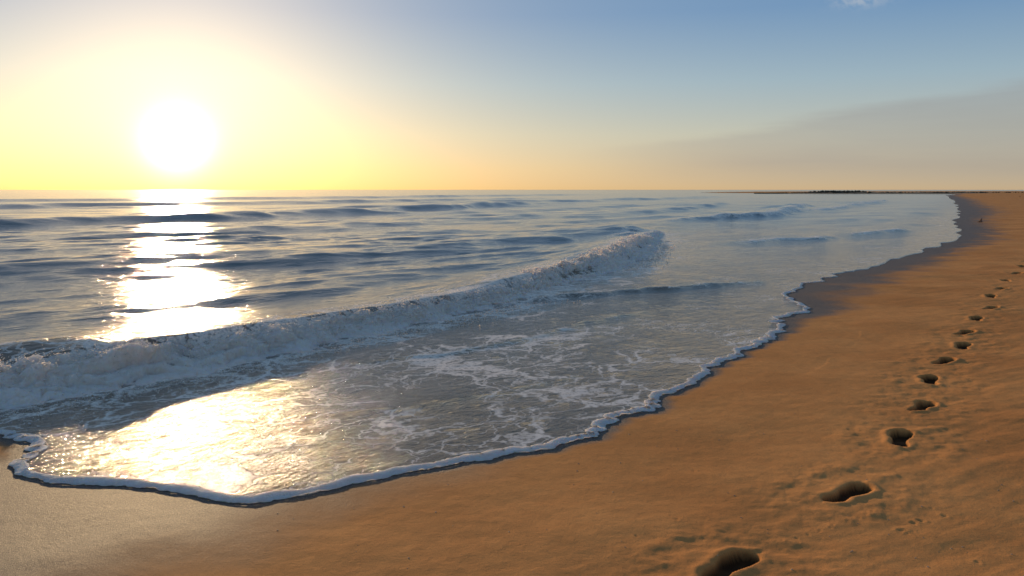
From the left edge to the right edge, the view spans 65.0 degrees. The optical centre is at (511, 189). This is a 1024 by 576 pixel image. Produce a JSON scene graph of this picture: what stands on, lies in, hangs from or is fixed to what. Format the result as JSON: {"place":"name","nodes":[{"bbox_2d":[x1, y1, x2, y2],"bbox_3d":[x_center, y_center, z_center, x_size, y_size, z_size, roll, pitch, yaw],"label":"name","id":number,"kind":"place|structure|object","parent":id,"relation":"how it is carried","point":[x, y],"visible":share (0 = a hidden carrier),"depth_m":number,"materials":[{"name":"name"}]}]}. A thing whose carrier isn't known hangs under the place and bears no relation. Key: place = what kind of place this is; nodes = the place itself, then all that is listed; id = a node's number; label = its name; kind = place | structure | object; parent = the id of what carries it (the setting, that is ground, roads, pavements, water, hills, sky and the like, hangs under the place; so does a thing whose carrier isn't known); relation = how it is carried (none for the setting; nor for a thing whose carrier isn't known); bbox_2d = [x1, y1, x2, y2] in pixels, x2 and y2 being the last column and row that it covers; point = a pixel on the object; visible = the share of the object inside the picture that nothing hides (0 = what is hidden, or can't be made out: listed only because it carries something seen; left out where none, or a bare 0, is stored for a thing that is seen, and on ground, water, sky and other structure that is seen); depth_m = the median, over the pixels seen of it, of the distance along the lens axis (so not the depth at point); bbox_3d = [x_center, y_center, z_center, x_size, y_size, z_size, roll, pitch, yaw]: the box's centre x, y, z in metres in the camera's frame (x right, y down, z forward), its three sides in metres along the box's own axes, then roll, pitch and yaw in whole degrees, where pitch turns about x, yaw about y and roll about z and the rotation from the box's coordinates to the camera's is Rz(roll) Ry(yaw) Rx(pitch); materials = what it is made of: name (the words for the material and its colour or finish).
{"place":"outdoors","nodes":[
{"label":"outdoors","id":0,"kind":"place"},
{"bbox_2d":[0,190,1023,503],"bbox_3d":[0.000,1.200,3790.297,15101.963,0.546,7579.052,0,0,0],"label":"sea water","id":1,"kind":"structure","parent":0,"point":[82,272],"depth_m":9.46,"materials":[{"name":"blue liquid"}]},
{"bbox_2d":[0,231,664,409],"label":"breaking wave","id":2,"kind":"object","parent":1,"relation":"on","point":[12,400],"visible":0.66,"depth_m":6.24,"materials":[{"name":"liquid"}]},
{"bbox_2d":[0,232,679,424],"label":"sea spray","id":3,"kind":"object","parent":1,"relation":"on","point":[414,305],"visible":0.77,"depth_m":7.27,"materials":[{"name":"liquid"}]},
{"bbox_2d":[0,276,832,502],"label":"sea foam","id":4,"kind":"object","parent":1,"relation":"on","point":[20,466],"visible":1,"depth_m":3.94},
{"bbox_2d":[0,191,1023,575],"bbox_3d":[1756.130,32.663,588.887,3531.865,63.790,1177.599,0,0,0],"label":"sand beach","id":5,"kind":"structure","parent":0,"point":[898,383],"depth_m":3.53,"materials":[{"name":"beige sand"}]},
{"bbox_2d":[0,0,1023,189],"label":"sky","id":6,"kind":"structure","parent":0,"point":[95,94],"materials":[{"name":"blue"}]},
{"bbox_2d":[784,192,1001,193],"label":"headland","id":7,"kind":"structure","parent":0,"point":[883,193],"depth_m":247.28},
{"bbox_2d":[754,190,1023,193],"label":"shrub thicket","id":8,"kind":"object","parent":7,"relation":"on","point":[839,191],"visible":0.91,"depth_m":256.67,"materials":[{"name":"green plant"}]}
]}

